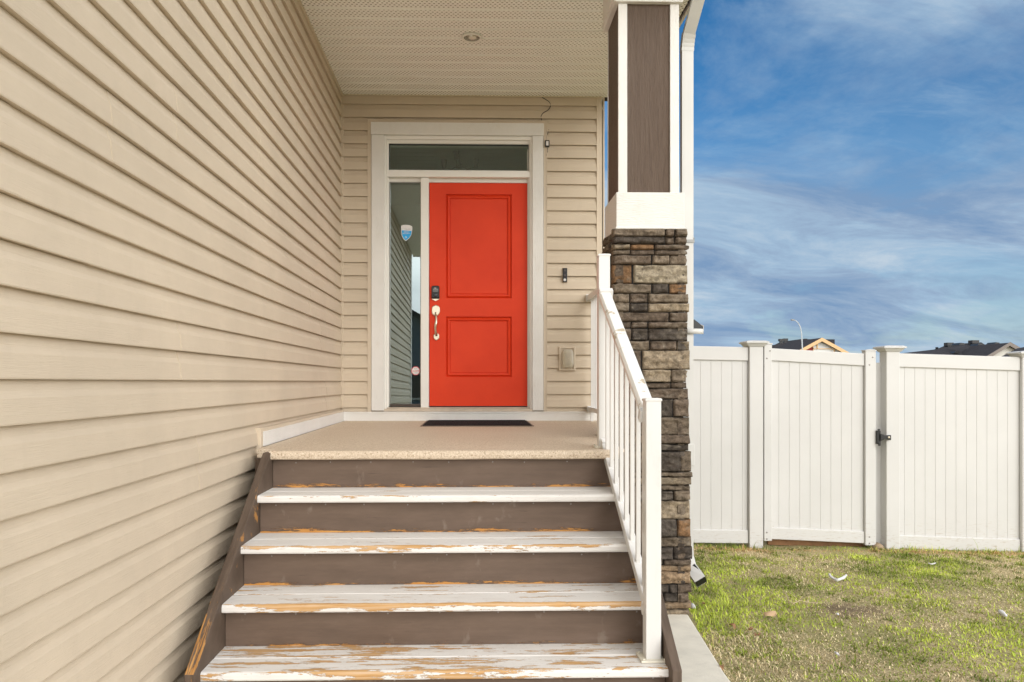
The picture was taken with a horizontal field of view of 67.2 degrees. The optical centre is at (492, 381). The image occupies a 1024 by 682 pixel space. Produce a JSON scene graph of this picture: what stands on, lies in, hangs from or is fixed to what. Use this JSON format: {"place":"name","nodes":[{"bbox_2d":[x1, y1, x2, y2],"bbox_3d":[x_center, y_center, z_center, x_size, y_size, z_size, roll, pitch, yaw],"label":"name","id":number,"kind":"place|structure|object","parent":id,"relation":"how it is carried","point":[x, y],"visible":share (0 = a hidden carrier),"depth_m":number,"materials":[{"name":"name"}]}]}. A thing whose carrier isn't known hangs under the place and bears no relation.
{"place":"outdoors","nodes":[
{"label":"outdoors","id":0,"kind":"place"},
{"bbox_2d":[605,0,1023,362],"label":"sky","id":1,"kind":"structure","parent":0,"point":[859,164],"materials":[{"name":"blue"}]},
{"bbox_2d":[688,540,1023,681],"bbox_3d":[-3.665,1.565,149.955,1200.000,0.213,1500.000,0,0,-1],"label":"ground","id":2,"kind":"structure","parent":0,"point":[846,631],"depth_m":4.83,"materials":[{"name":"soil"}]},
{"bbox_2d":[0,0,706,681],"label":"house","id":3,"kind":"structure","parent":2,"relation":"on","point":[216,270],"depth_m":3.90,"materials":[{"name":"beige plastic"}]},
{"bbox_2d":[389,182,420,406],"bbox_3d":[-0.796,-0.793,6.993,0.289,2.038,0.040,0,0,-1],"label":"sidelight window","id":4,"kind":"structure","parent":3,"relation":"in","point":[391,405],"depth_m":6.98,"materials":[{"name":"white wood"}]},
{"bbox_2d":[401,225,411,240],"bbox_3d":[-0.784,-1.353,6.995,0.103,0.149,0.004,0,0,-1],"label":"window sticker","id":5,"kind":"object","parent":4,"relation":"attached to","point":[406,232],"depth_m":7.00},
{"bbox_2d":[411,367,419,374],"bbox_3d":[-0.702,-0.101,6.998,0.077,0.078,0.002,0,0,-1],"label":"window sticker","id":6,"kind":"object","parent":4,"relation":"attached to","point":[415,370],"depth_m":7.00,"materials":[{"name":"paper"}]},
{"bbox_2d":[389,144,528,170],"bbox_3d":[-0.308,-2.034,7.000,1.265,0.241,0.030,0,0,-1],"label":"transom window","id":7,"kind":"structure","parent":3,"relation":"in","point":[389,144],"depth_m":7.00,"materials":[{"name":"glass"}]},
{"bbox_2d":[441,150,478,169],"bbox_3d":[-0.356,-2.518,8.254,0.416,0.450,0.390,0,0,-1],"label":"ceiling lamp","id":8,"kind":"object","parent":3,"relation":"hanging from","point":[456,158],"visible":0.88,"depth_m":8.34,"materials":[{"name":"metal"}]},
{"bbox_2d":[462,32,481,42],"bbox_3d":[-0.158,-2.570,5.748,0.148,0.022,0.148,0,0,-1],"label":"ceiling light","id":9,"kind":"object","parent":3,"relation":"attached to","point":[471,37],"visible":1,"depth_m":5.74,"materials":[{"name":"white plastic"}]},
{"bbox_2d":[429,183,526,406],"bbox_3d":[-0.132,-0.788,6.995,0.891,2.042,0.117,0,0,-1],"label":"entry door","id":10,"kind":"structure","parent":3,"relation":"in","point":[478,231],"depth_m":7.02,"materials":[{"name":"red paint"}]},
{"bbox_2d":[545,129,549,152],"bbox_3d":[0.489,-2.155,6.939,0.040,0.247,0.032,0,0,-1],"label":"adapter","id":11,"kind":"object","parent":3,"relation":"attached to","point":[547,143],"visible":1,"depth_m":6.92,"materials":[{"name":"white plastic"}]},
{"bbox_2d":[562,268,566,282],"bbox_3d":[0.650,-0.962,6.947,0.047,0.136,0.037,0,0,-1],"label":"doorbell","id":12,"kind":"object","parent":3,"relation":"attached to","point":[564,276],"visible":1,"depth_m":6.93,"materials":[{"name":"black plastic"}]},
{"bbox_2d":[559,347,575,370],"bbox_3d":[0.671,-0.210,6.928,0.150,0.217,0.092,0,0,-1],"label":"outlet box","id":13,"kind":"object","parent":3,"relation":"attached to","point":[567,359],"visible":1,"depth_m":6.95,"materials":[{"name":"beige plastic"}]},
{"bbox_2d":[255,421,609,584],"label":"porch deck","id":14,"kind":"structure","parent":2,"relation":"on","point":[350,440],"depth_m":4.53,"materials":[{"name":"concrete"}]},
{"bbox_2d":[421,420,533,425],"bbox_3d":[-0.133,0.345,6.479,0.894,0.008,0.860,0,0,-1],"label":"doormat","id":15,"kind":"object","parent":14,"relation":"on","point":[476,423],"visible":1,"depth_m":6.31,"materials":[{"name":"black rubber"}]},
{"bbox_2d":[586,288,596,420],"bbox_3d":[0.897,-0.220,6.079,0.076,1.135,1.770,0,0,-1],"label":"guard railing","id":16,"kind":"object","parent":14,"relation":"on","point":[591,297],"visible":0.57,"depth_m":6.70,"materials":[{"name":"white metal"}]},
{"bbox_2d":[184,452,681,681],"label":"steps","id":17,"kind":"structure","parent":2,"relation":"on","point":[466,555],"depth_m":3.50,"materials":[{"name":"white paint"}]},
{"bbox_2d":[592,254,664,662],"bbox_3d":[0.623,0.211,3.659,0.109,1.812,1.204,0,0,-2],"label":"stair railing","id":18,"kind":"object","parent":17,"relation":"on","point":[618,370],"visible":0.98,"depth_m":3.47,"materials":[{"name":"white metal"}]},
{"bbox_2d":[327,614,729,681],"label":"walkway","id":19,"kind":"structure","parent":2,"relation":"on","point":[698,662],"depth_m":4.05,"materials":[{"name":"concrete"}]},
{"bbox_2d":[601,0,692,615],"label":"porch pillar","id":20,"kind":"structure","parent":19,"relation":"on","point":[645,246],"depth_m":4.77,"materials":[{"name":"stone"}]},
{"bbox_2d":[694,346,747,542],"bbox_3d":[1.698,0.578,7.193,1.368,1.857,0.052,0,0,-1],"label":"fence","id":21,"kind":"object","parent":2,"relation":"on","point":[721,443],"visible":0.37,"depth_m":7.19,"materials":[{"name":"white plastic"}]},
{"bbox_2d":[739,340,768,547],"bbox_3d":[2.449,0.639,7.226,0.212,2.061,0.212,0,0,-1],"label":"fence post","id":22,"kind":"object","parent":2,"relation":"on","point":[755,442],"visible":0.67,"depth_m":7.16,"materials":[{"name":"white plastic"}]},
{"bbox_2d":[763,343,890,544],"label":"fence gate","id":23,"kind":"structure","parent":22,"relation":"attached to","point":[822,436],"depth_m":7.22,"materials":[{"name":"white plastic"}]},
{"bbox_2d":[764,611,776,615],"bbox_3d":[1.733,1.447,4.807,0.087,0.033,0.021,0,-35,-1],"label":"dry leaf","id":24,"kind":"object","parent":2,"relation":"on","point":[771,613],"visible":1,"depth_m":4.81,"materials":[{"name":"beige plant"}]},
{"bbox_2d":[791,319,802,349],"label":"street lamp","id":25,"kind":"object","parent":2,"relation":"on","point":[801,332],"visible":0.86,"depth_m":68.65,"materials":[{"name":"metal"}]},
{"bbox_2d":[785,592,814,603],"bbox_3d":[2.039,1.442,5.090,0.239,0.039,0.136,0,0,32],"label":"twig","id":26,"kind":"object","parent":2,"relation":"on","point":[797,601],"visible":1,"depth_m":5.09,"materials":[{"name":"beige wood"}]},
{"bbox_2d":[772,338,848,352],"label":"neighbour house","id":27,"kind":"structure","parent":2,"relation":"on","point":[821,344],"depth_m":88.99,"materials":[{"name":"grey"}]},
{"bbox_2d":[767,539,866,546],"bbox_3d":[3.085,1.516,7.308,0.971,0.121,0.040,0,0,-1],"label":"timber board","id":28,"kind":"object","parent":2,"relation":"on","point":[794,542],"visible":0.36,"depth_m":7.29,"materials":[{"name":"brown wood"}]},
{"bbox_2d":[828,573,846,581],"bbox_3d":[2.627,1.476,5.822,0.166,0.037,0.141,0,0,-1],"label":"paper scrap","id":29,"kind":"object","parent":2,"relation":"on","point":[838,579],"visible":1,"depth_m":5.79,"materials":[{"name":"white paper"}]},
{"bbox_2d":[872,542,883,548],"bbox_3d":[3.604,1.546,7.220,0.114,0.078,0.111,0,0,-1],"label":"rock","id":30,"kind":"object","parent":2,"relation":"on","point":[877,545],"visible":0.69,"depth_m":7.18,"materials":[{"name":"stone"}]},
{"bbox_2d":[867,345,906,548],"bbox_3d":[3.696,0.676,7.256,0.293,2.045,0.212,0,0,-1],"label":"fence post","id":31,"kind":"object","parent":2,"relation":"on","point":[888,454],"visible":0.69,"depth_m":7.20,"materials":[{"name":"white plastic"}]},
{"bbox_2d":[900,353,1019,550],"bbox_3d":[4.383,0.669,7.258,1.157,1.874,0.052,0,0,-1],"label":"fence","id":32,"kind":"object","parent":2,"relation":"on","point":[959,451],"visible":0.94,"depth_m":7.25,"materials":[{"name":"white plastic"}]},
{"bbox_2d":[906,340,1019,355],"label":"neighbour house","id":33,"kind":"structure","parent":2,"relation":"on","point":[974,348],"depth_m":72.29,"materials":[{"name":"grey"}]},
{"bbox_2d":[998,610,1006,616],"bbox_3d":[3.261,1.482,4.925,0.036,0.034,0.100,0,0,16],"label":"paper scrap","id":34,"kind":"object","parent":2,"relation":"on","point":[1002,613],"visible":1,"depth_m":4.92,"materials":[{"name":"white paper"}]},
{"bbox_2d":[1001,347,1023,356],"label":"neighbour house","id":35,"kind":"structure","parent":2,"relation":"on","point":[1017,349],"depth_m":57.99,"materials":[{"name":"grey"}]},
{"bbox_2d":[1006,351,1023,551],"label":"fence post","id":36,"kind":"object","parent":2,"relation":"on","point":[1020,354],"visible":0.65,"depth_m":7.24,"materials":[{"name":"white plastic"}]}
]}

